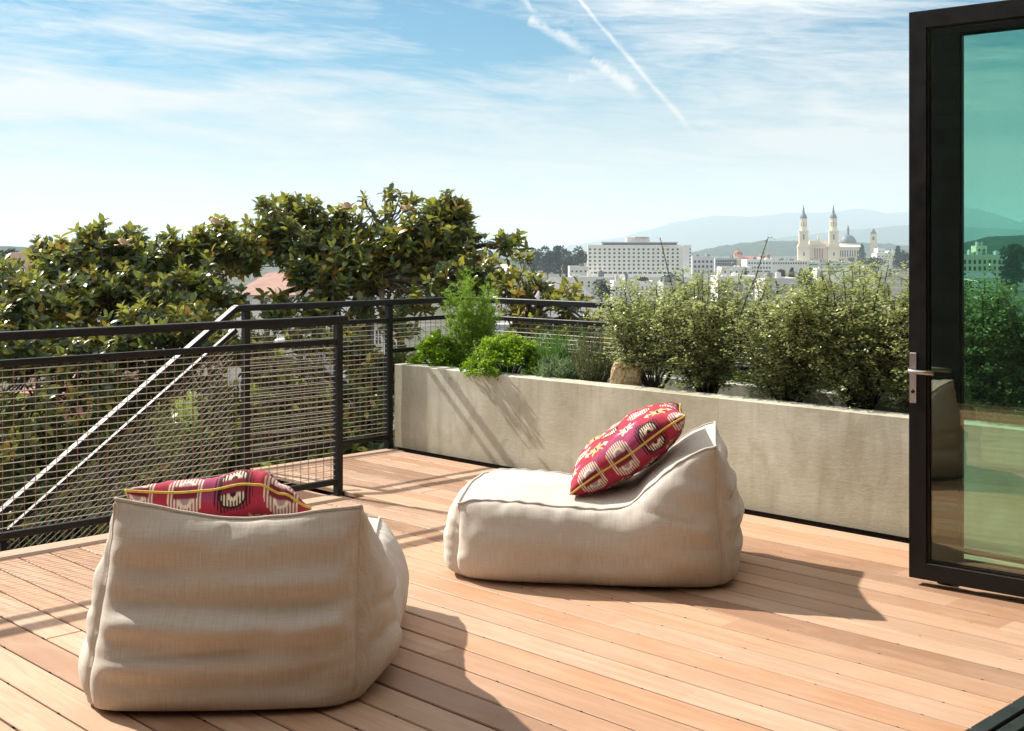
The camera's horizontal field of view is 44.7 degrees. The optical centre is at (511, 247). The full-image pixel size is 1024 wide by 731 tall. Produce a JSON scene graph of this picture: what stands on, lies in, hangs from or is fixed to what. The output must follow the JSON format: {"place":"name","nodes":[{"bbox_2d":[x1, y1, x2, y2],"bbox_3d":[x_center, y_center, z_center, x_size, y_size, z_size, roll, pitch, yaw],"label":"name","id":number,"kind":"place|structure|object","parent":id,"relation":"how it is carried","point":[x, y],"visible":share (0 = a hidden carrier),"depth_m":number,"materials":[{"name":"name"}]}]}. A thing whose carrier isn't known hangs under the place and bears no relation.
{"place":"outdoors","nodes":[
{"label":"outdoors","id":0,"kind":"place"},
{"bbox_2d":[0,245,539,265],"bbox_3d":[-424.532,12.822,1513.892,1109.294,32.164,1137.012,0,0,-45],"label":"hill","id":1,"kind":"structure","parent":0,"point":[4,248],"depth_m":1440.07,"materials":[{"name":"green plant"}]},
{"bbox_2d":[280,481,353,498],"bbox_3d":[-1.617,1.705,4.913,7.620,0.070,5.655,0,0,-45],"label":"deck underlay","id":2,"kind":"object","parent":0,"point":[318,491],"depth_m":8.52,"materials":[{"name":"black"}]},
{"bbox_2d":[0,452,1023,730],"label":"deck","id":3,"kind":"structure","parent":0,"point":[882,648],"depth_m":4.85,"materials":[{"name":"brown wood"}]},
{"bbox_2d":[0,449,404,560],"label":"deck border","id":4,"kind":"object","parent":3,"relation":"attached to","point":[309,498],"visible":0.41,"depth_m":7.56,"materials":[{"name":"brown wood"}]},
{"bbox_2d":[0,315,347,540],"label":"railing","id":5,"kind":"object","parent":4,"relation":"attached to","point":[336,342],"visible":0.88,"depth_m":6.93,"materials":[{"name":"black metal"}]},
{"bbox_2d":[78,497,408,710],"bbox_3d":[-0.975,1.200,4.816,1.127,0.699,1.464,0,0,-3],"label":"lounge beanbag","id":6,"kind":"object","parent":3,"relation":"on","point":[191,611],"visible":0.98,"depth_m":4.18,"materials":[{"name":"fabric"}]},
{"bbox_2d":[124,469,311,516],"bbox_3d":[-1.075,1.073,4.756,0.668,0.280,0.679,0,-38,-3],"label":"throw pillow","id":7,"kind":"object","parent":6,"relation":"on","point":[246,493],"visible":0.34,"depth_m":4.50,"materials":[{"name":"red fabric"}]},
{"bbox_2d":[0,458,1021,729],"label":"deck clips","id":8,"kind":"object","parent":3,"relation":"on","point":[454,646],"visible":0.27,"depth_m":4.69,"materials":[{"name":"black paint"}]},
{"bbox_2d":[443,421,744,586],"bbox_3d":[0.405,1.222,6.105,1.449,0.656,1.036,0,0,9],"label":"lounge beanbag","id":9,"kind":"object","parent":3,"relation":"on","point":[673,516],"visible":0.94,"depth_m":5.65,"materials":[{"name":"fabric"}]},
{"bbox_2d":[570,402,685,495],"bbox_3d":[0.571,0.982,6.131,0.659,0.264,0.658,-35,-5,4],"label":"throw pillow","id":10,"kind":"object","parent":9,"relation":"on","point":[630,445],"visible":1,"depth_m":5.85,"materials":[{"name":"red fabric"}]},
{"bbox_2d":[394,362,1023,564],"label":"planter","id":11,"kind":"object","parent":3,"relation":"on","point":[835,465],"visible":0.66,"depth_m":7.24,"materials":[{"name":"paint"}]},
{"bbox_2d":[405,327,465,366],"bbox_3d":[-0.543,0.801,9.660,0.479,0.370,0.517,0,0,-45],"label":"parsley","id":12,"kind":"object","parent":11,"relation":"on","point":[432,351],"visible":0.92,"depth_m":9.56,"materials":[{"name":"green plant"}]},
{"bbox_2d":[431,338,486,378],"bbox_3d":[-0.365,0.832,9.263,0.463,0.311,0.226,0,0,-17],"label":"oregano","id":13,"kind":"object","parent":11,"relation":"on","point":[469,355],"visible":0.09,"depth_m":9.31,"materials":[{"name":"green plant"}]},
{"bbox_2d":[441,264,502,366],"bbox_3d":[-0.305,0.550,9.610,0.507,0.872,0.499,0,0,-9],"label":"fennel","id":14,"kind":"object","parent":11,"relation":"on","point":[483,323],"visible":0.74,"depth_m":9.54,"materials":[{"name":"green plant"}]},
{"bbox_2d":[459,332,544,380],"bbox_3d":[-0.036,0.803,9.053,0.713,0.368,0.701,0,0,-45],"label":"parsley","id":15,"kind":"object","parent":11,"relation":"on","point":[507,350],"visible":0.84,"depth_m":8.94,"materials":[{"name":"green plant"}]},
{"bbox_2d":[0,297,1023,551],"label":"railing","id":16,"kind":"object","parent":11,"relation":"attached to","point":[204,357],"visible":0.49,"depth_m":8.69,"materials":[{"name":"black metal"}]},
{"bbox_2d":[526,326,575,375],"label":"chives","id":17,"kind":"object","parent":11,"relation":"on","point":[540,353],"visible":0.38,"depth_m":8.90,"materials":[{"name":"green plant"}]},
{"bbox_2d":[532,351,577,379],"bbox_3d":[0.318,0.854,8.714,0.356,0.266,0.351,0,0,17],"label":"lavender","id":18,"kind":"object","parent":11,"relation":"on","point":[555,368],"visible":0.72,"depth_m":8.66,"materials":[{"name":"green plant"}]},
{"bbox_2d":[548,324,598,379],"bbox_3d":[0.448,0.754,8.945,0.399,0.465,0.407,0,0,-45],"label":"rosemary","id":19,"kind":"object","parent":11,"relation":"on","point":[573,347],"visible":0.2,"depth_m":8.92,"materials":[{"name":"green plant"}]},
{"bbox_2d":[567,327,618,382],"bbox_3d":[0.570,0.768,8.570,0.353,0.437,0.396,0,0,-9],"label":"rosemary","id":20,"kind":"object","parent":11,"relation":"on","point":[593,368],"visible":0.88,"depth_m":8.52,"materials":[{"name":"green plant"}]},
{"bbox_2d":[610,357,642,385],"bbox_3d":[0.759,0.866,8.267,0.218,0.280,0.112,4,-12,7],"label":"stone","id":21,"kind":"object","parent":11,"relation":"on","point":[625,377],"visible":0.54,"depth_m":8.22,"materials":[{"name":"beige stone"}]},
{"bbox_2d":[583,272,710,388],"bbox_3d":[0.925,0.590,8.224,0.969,0.841,0.640,0,0,30],"label":"shrub","id":22,"kind":"object","parent":11,"relation":"in","point":[633,332],"visible":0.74,"depth_m":8.19,"materials":[{"name":"green plant"}]},
{"bbox_2d":[638,237,782,393],"bbox_3d":[1.254,0.471,7.926,1.043,1.079,0.918,0,0,12],"label":"shrub","id":23,"kind":"object","parent":11,"relation":"in","point":[708,365],"visible":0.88,"depth_m":7.84,"materials":[{"name":"green plant"}]},
{"bbox_2d":[708,270,882,404],"bbox_3d":[1.662,0.575,7.554,0.884,0.871,1.204,0,0,-45],"label":"shrub","id":24,"kind":"object","parent":11,"relation":"in","point":[783,375],"visible":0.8,"depth_m":7.38,"materials":[{"name":"green plant"}]},
{"bbox_2d":[777,254,908,409],"bbox_3d":[2.018,0.524,7.147,0.817,0.973,0.973,0,0,-45],"label":"shrub","id":25,"kind":"object","parent":11,"relation":"on","point":[853,386],"visible":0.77,"depth_m":7.10,"materials":[{"name":"green plant"}]},
{"bbox_2d":[837,260,1018,410],"bbox_3d":[2.300,0.542,6.872,0.851,0.938,0.755,0,0,-8],"label":"shrub","id":26,"kind":"object","parent":11,"relation":"in","point":[902,385],"visible":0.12,"depth_m":6.88,"materials":[{"name":"green plant"}]},
{"bbox_2d":[898,263,1023,422],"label":"shrub","id":27,"kind":"object","parent":11,"relation":"on","point":[982,393],"visible":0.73,"depth_m":6.51,"materials":[{"name":"green plant"}]},
{"bbox_2d":[988,282,1023,418],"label":"shrub","id":28,"kind":"object","parent":11,"relation":"in","point":[1014,339],"visible":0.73,"depth_m":6.48,"materials":[{"name":"green plant"}]},
{"bbox_2d":[907,0,1023,596],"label":"glass door","id":29,"kind":"structure","parent":3,"relation":"on","point":[921,370],"depth_m":5.70,"materials":[{"name":"black paint"}]},
{"bbox_2d":[931,19,1023,585],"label":"glass door","id":30,"kind":"structure","parent":3,"relation":"on","point":[947,289],"depth_m":5.76,"materials":[{"name":"black paint"}]},
{"bbox_2d":[967,696,1023,730],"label":"door track","id":31,"kind":"structure","parent":3,"relation":"attached to","point":[1010,717],"depth_m":4.05,"materials":[{"name":"metal"}]},
{"bbox_2d":[0,249,1023,438],"bbox_3d":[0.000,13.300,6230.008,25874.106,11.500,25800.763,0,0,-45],"label":"ground","id":32,"kind":"structure","parent":0,"point":[235,281],"depth_m":574.27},
{"bbox_2d":[0,248,18,272],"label":"tree","id":33,"kind":"object","parent":32,"relation":"on","point":[8,252],"visible":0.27,"depth_m":159.71,"materials":[{"name":"green plant"}]},
{"bbox_2d":[0,391,84,500],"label":"tree","id":34,"kind":"object","parent":32,"relation":"on","point":[74,460],"depth_m":16.09,"materials":[{"name":"green plant"}]},
{"bbox_2d":[10,252,96,384],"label":"house","id":35,"kind":"structure","parent":32,"relation":"on","point":[17,255],"depth_m":70.00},
{"bbox_2d":[15,374,124,419],"bbox_3d":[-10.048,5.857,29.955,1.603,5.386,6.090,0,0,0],"label":"house","id":36,"kind":"structure","parent":32,"relation":"on","point":[27,393],"depth_m":27.00,"materials":[{"name":"red brick"}]},
{"bbox_2d":[72,404,186,497],"bbox_3d":[-5.227,5.014,17.036,1.680,6.076,1.541,0,0,26],"label":"tree","id":37,"kind":"object","parent":32,"relation":"on","point":[161,435],"visible":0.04,"depth_m":16.83,"materials":[{"name":"green plant"}]},
{"bbox_2d":[0,212,274,549],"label":"magnolia tree","id":38,"kind":"object","parent":32,"relation":"on","point":[127,276],"visible":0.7,"depth_m":11.34,"materials":[{"name":"green plant"}]},
{"bbox_2d":[148,391,232,465],"bbox_3d":[-5.123,5.175,20.044,2.114,5.759,2.464,0,0,0],"label":"tree","id":39,"kind":"object","parent":32,"relation":"on","point":[188,405],"visible":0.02,"depth_m":19.62,"materials":[{"name":"green plant"}]},
{"bbox_2d":[202,396,268,466],"bbox_3d":[-3.927,5.100,19.051,1.698,5.903,1.272,0,0,-27],"label":"tree","id":40,"kind":"object","parent":32,"relation":"on","point":[207,428],"depth_m":18.71,"materials":[{"name":"green plant"}]},
{"bbox_2d":[203,338,309,400],"bbox_3d":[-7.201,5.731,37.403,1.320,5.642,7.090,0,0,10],"label":"house","id":41,"kind":"structure","parent":32,"relation":"on","point":[236,370],"depth_m":33.97,"materials":[{"name":"stone"}]},
{"bbox_2d":[235,379,240,396],"bbox_3d":[-7.400,3.881,33.894,0.305,0.606,0.110,0,0,10],"label":"window","id":42,"kind":"structure","parent":41,"relation":"in","point":[239,380],"depth_m":33.87,"materials":[{"name":"white"}]},
{"bbox_2d":[235,272,312,338],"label":"house","id":43,"kind":"structure","parent":32,"relation":"on","point":[271,280],"depth_m":76.17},
{"bbox_2d":[237,355,347,466],"bbox_3d":[-2.971,4.732,16.934,1.584,6.639,1.419,0,0,28],"label":"tree","id":44,"kind":"object","parent":32,"relation":"on","point":[288,413],"visible":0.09,"depth_m":16.51,"materials":[{"name":"green plant"}]},
{"bbox_2d":[279,309,351,383],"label":"house","id":45,"kind":"structure","parent":32,"relation":"on","point":[329,368],"depth_m":38.64,"materials":[{"name":"grey"}]},
{"bbox_2d":[169,182,534,478],"bbox_3d":[-1.949,3.437,11.960,4.024,8.276,2.328,0,0,-45],"label":"magnolia tree","id":46,"kind":"object","parent":32,"relation":"on","point":[344,257],"visible":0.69,"depth_m":12.25,"materials":[{"name":"green plant"}]},
{"bbox_2d":[325,380,382,406],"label":"tree","id":47,"kind":"object","parent":32,"relation":"on","point":[330,384],"depth_m":23.20,"materials":[{"name":"green plant"}]},
{"bbox_2d":[342,289,404,397],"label":"house","id":48,"kind":"structure","parent":32,"relation":"on","point":[375,335],"depth_m":60.00,"materials":[{"name":"stone"}]},
{"bbox_2d":[374,328,382,344],"bbox_3d":[-6.432,4.315,59.965,0.398,0.811,0.110,0,0,0],"label":"window","id":49,"kind":"structure","parent":48,"relation":"in","point":[375,332],"depth_m":59.95,"materials":[{"name":"white"}]},
{"bbox_2d":[479,313,524,339],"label":"house","id":50,"kind":"structure","parent":32,"relation":"on","point":[502,327],"depth_m":40.00,"materials":[{"name":"white"}]},
{"bbox_2d":[494,264,510,309],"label":"house","id":51,"kind":"structure","parent":32,"relation":"on","point":[505,266],"depth_m":210.47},
{"bbox_2d":[525,248,541,275],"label":"tree","id":52,"kind":"object","parent":32,"relation":"on","point":[535,263],"visible":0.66,"depth_m":697.41,"materials":[{"name":"green plant"}]},
{"bbox_2d":[539,245,555,279],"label":"tree","id":53,"kind":"object","parent":32,"relation":"on","point":[546,260],"visible":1,"depth_m":688.23,"materials":[{"name":"green plant"}]},
{"bbox_2d":[477,249,622,369],"bbox_3d":[0.259,3.789,11.514,1.042,7.545,1.714,0,0,-45],"label":"magnolia tree","id":54,"kind":"object","parent":32,"relation":"on","point":[503,280],"visible":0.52,"depth_m":11.62,"materials":[{"name":"green plant"}]},
{"bbox_2d":[551,245,567,276],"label":"tree","id":55,"kind":"object","parent":32,"relation":"on","point":[557,253],"visible":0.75,"depth_m":703.23,"materials":[{"name":"green plant"}]},
{"bbox_2d":[524,277,605,362],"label":"house","id":56,"kind":"structure","parent":32,"relation":"on","point":[557,286],"depth_m":56.85,"materials":[{"name":"stone"}]},
{"bbox_2d":[560,250,576,276],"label":"tree","id":57,"kind":"object","parent":32,"relation":"on","point":[567,261],"visible":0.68,"depth_m":678.79,"materials":[{"name":"green plant"}]},
{"bbox_2d":[568,263,587,276],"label":"building","id":58,"kind":"structure","parent":32,"relation":"on","point":[581,269],"depth_m":520.00,"materials":[{"name":"concrete"}]},
{"bbox_2d":[569,245,586,265],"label":"tree","id":59,"kind":"object","parent":32,"relation":"on","point":[580,257],"visible":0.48,"depth_m":688.66,"materials":[{"name":"green plant"}]},
{"bbox_2d":[569,270,605,297],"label":"building","id":60,"kind":"structure","parent":32,"relation":"on","point":[588,281],"depth_m":400.00,"materials":[{"name":"stone"}]},
{"bbox_2d":[591,278,615,301],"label":"tree","id":61,"kind":"object","parent":32,"relation":"on","point":[605,289],"visible":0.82,"depth_m":299.56,"materials":[{"name":"green plant"}]},
{"bbox_2d":[603,309,638,352],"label":"tree","id":62,"kind":"object","parent":32,"relation":"on","point":[615,335],"visible":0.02,"depth_m":47.78,"materials":[{"name":"green plant"}]},
{"bbox_2d":[610,273,653,300],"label":"building","id":63,"kind":"structure","parent":32,"relation":"on","point":[615,282],"depth_m":350.00,"materials":[{"name":"white concrete"}]},
{"bbox_2d":[637,276,648,280],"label":"tree","id":64,"kind":"object","parent":32,"relation":"on","point":[643,278],"visible":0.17,"depth_m":359.08,"materials":[{"name":"green plant"}]},
{"bbox_2d":[587,237,710,286],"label":"hotel","id":65,"kind":"structure","parent":32,"relation":"on","point":[631,257],"depth_m":599.93,"materials":[{"name":"white concrete"}]},
{"bbox_2d":[658,273,693,301],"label":"building","id":66,"kind":"structure","parent":32,"relation":"on","point":[665,280],"depth_m":302.38,"materials":[{"name":"white concrete"}]},
{"bbox_2d":[691,254,713,276],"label":"building","id":67,"kind":"structure","parent":32,"relation":"on","point":[702,263],"depth_m":800.00,"materials":[{"name":"white concrete"}]},
{"bbox_2d":[714,255,736,274],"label":"building","id":68,"kind":"structure","parent":32,"relation":"on","point":[722,262],"depth_m":850.00,"materials":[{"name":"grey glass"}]},
{"bbox_2d":[711,271,754,301],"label":"building","id":69,"kind":"structure","parent":32,"relation":"on","point":[734,275],"depth_m":330.00,"materials":[{"name":"white concrete"}]},
{"bbox_2d":[717,264,751,274],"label":"building","id":70,"kind":"structure","parent":32,"relation":"on","point":[728,271],"depth_m":620.00,"materials":[{"name":"white concrete"}]},
{"bbox_2d":[709,302,767,383],"bbox_3d":[5.310,4.639,27.882,2.210,6.829,2.299,0,0,-35],"label":"tree","id":71,"kind":"object","parent":32,"relation":"on","point":[743,379],"visible":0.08,"depth_m":27.30,"materials":[{"name":"green plant"}]},
{"bbox_2d":[734,249,769,266],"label":"mission hall","id":72,"kind":"structure","parent":32,"relation":"on","point":[738,255],"depth_m":1051.20,"materials":[{"name":"pink tile"}]},
{"bbox_2d":[742,257,771,276],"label":"building","id":73,"kind":"structure","parent":32,"relation":"on","point":[765,264],"depth_m":760.00,"materials":[{"name":"white concrete"}]},
{"bbox_2d":[755,272,797,303],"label":"building","id":74,"kind":"structure","parent":32,"relation":"on","point":[786,280],"depth_m":280.00,"materials":[{"name":"white concrete"}]},
{"bbox_2d":[777,269,785,276],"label":"tree","id":75,"kind":"object","parent":32,"relation":"on","point":[783,273],"visible":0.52,"depth_m":499.06,"materials":[{"name":"green plant"}]},
{"bbox_2d":[770,257,807,273],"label":"building","id":76,"kind":"structure","parent":32,"relation":"on","point":[781,263],"depth_m":900.00,"materials":[{"name":"concrete"}]},
{"bbox_2d":[788,267,794,277],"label":"tree","id":77,"kind":"object","parent":32,"relation":"on","point":[791,270],"visible":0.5,"depth_m":599.29,"materials":[{"name":"green plant"}]},
{"bbox_2d":[798,270,805,285],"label":"tree","id":78,"kind":"object","parent":32,"relation":"on","point":[800,281],"visible":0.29,"depth_m":599.20,"materials":[{"name":"green plant"}]},
{"bbox_2d":[797,205,860,262],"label":"church","id":79,"kind":"structure","parent":32,"relation":"on","point":[847,247],"depth_m":1404.04,"materials":[{"name":"stone"}]},
{"bbox_2d":[808,259,853,268],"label":"building","id":80,"kind":"structure","parent":32,"relation":"on","point":[814,264],"depth_m":1000.00,"materials":[{"name":"white concrete"}]},
{"bbox_2d":[812,266,851,283],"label":"building","id":81,"kind":"structure","parent":32,"relation":"on","point":[831,276],"depth_m":640.00,"materials":[{"name":"white concrete"}]},
{"bbox_2d":[811,306,890,393],"bbox_3d":[7.091,4.617,26.008,2.104,6.873,2.121,0,0,25],"label":"tree","id":82,"kind":"object","parent":32,"relation":"on","point":[835,388],"depth_m":25.69,"materials":[{"name":"green plant"}]},
{"bbox_2d":[856,244,866,264],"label":"tree","id":83,"kind":"object","parent":32,"relation":"on","point":[862,255],"visible":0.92,"depth_m":1198.84,"materials":[{"name":"green plant"}]},
{"bbox_2d":[870,228,876,260],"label":"bell tower","id":84,"kind":"structure","parent":32,"relation":"on","point":[873,239],"depth_m":1430.34,"materials":[{"name":"stone"}]},
{"bbox_2d":[864,256,886,272],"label":"tree","id":85,"kind":"object","parent":32,"relation":"on","point":[875,259],"visible":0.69,"depth_m":798.45,"materials":[{"name":"green plant"}]},
{"bbox_2d":[874,247,884,252],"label":"building","id":86,"kind":"structure","parent":32,"relation":"on","point":[878,250],"depth_m":1300.00,"materials":[{"name":"white concrete"}]},
{"bbox_2d":[872,252,894,270],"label":"building","id":87,"kind":"structure","parent":32,"relation":"on","point":[882,256],"depth_m":1000.00,"materials":[{"name":"stone"}]},
{"bbox_2d":[892,245,903,272],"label":"tree","id":88,"kind":"object","parent":32,"relation":"on","point":[896,262],"visible":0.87,"depth_m":898.79,"materials":[{"name":"green plant"}]},
{"bbox_2d":[900,249,908,273],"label":"tree","id":89,"kind":"object","parent":32,"relation":"on","point":[904,256],"visible":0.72,"depth_m":878.21,"materials":[{"name":"green plant"}]},
{"bbox_2d":[964,280,979,294],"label":"tree","id":90,"kind":"object","parent":32,"relation":"on","point":[970,286],"visible":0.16,"depth_m":259.40,"materials":[{"name":"green plant"}]},
{"bbox_2d":[971,242,986,254],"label":"building","id":91,"kind":"structure","parent":32,"relation":"on","point":[976,248],"depth_m":532.00,"materials":[{"name":"white concrete"}]},
{"bbox_2d":[964,273,997,299],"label":"building","id":92,"kind":"structure","parent":32,"relation":"on","point":[978,276],"depth_m":301.05,"materials":[{"name":"grey concrete"}]},
{"bbox_2d":[964,249,1013,291],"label":"building","id":93,"kind":"structure","parent":32,"relation":"on","point":[974,262],"depth_m":520.00,"materials":[{"name":"white concrete"}]},
{"bbox_2d":[995,329,1023,401],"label":"tree","id":94,"kind":"object","parent":32,"relation":"on","point":[1013,359],"depth_m":24.33,"materials":[{"name":"green plant"}]},
{"bbox_2d":[999,243,1023,295],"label":"tree","id":95,"kind":"object","parent":32,"relation":"on","point":[1012,272],"visible":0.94,"depth_m":419.51,"materials":[{"name":"green plant"}]},
{"bbox_2d":[0,0,1023,248],"label":"sky","id":96,"kind":"structure","parent":0,"point":[566,123],"materials":[{"name":"blue"}]},
{"bbox_2d":[564,207,1023,249],"bbox_3d":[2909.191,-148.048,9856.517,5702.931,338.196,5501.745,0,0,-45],"label":"mountain","id":97,"kind":"structure","parent":0,"point":[713,231],"depth_m":9088.14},
{"bbox_2d":[691,240,908,255],"bbox_3d":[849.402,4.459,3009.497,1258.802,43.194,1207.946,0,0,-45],"label":"hill","id":98,"kind":"structure","parent":0,"point":[780,248],"depth_m":2801.91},
{"bbox_2d":[701,225,1023,249],"bbox_3d":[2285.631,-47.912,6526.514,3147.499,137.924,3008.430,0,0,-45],"label":"hill","id":99,"kind":"structure","parent":0,"point":[896,235],"depth_m":6159.73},
{"bbox_2d":[899,235,1023,269],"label":"hill","id":100,"kind":"structure","parent":0,"point":[995,243],"depth_m":1061.36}
]}

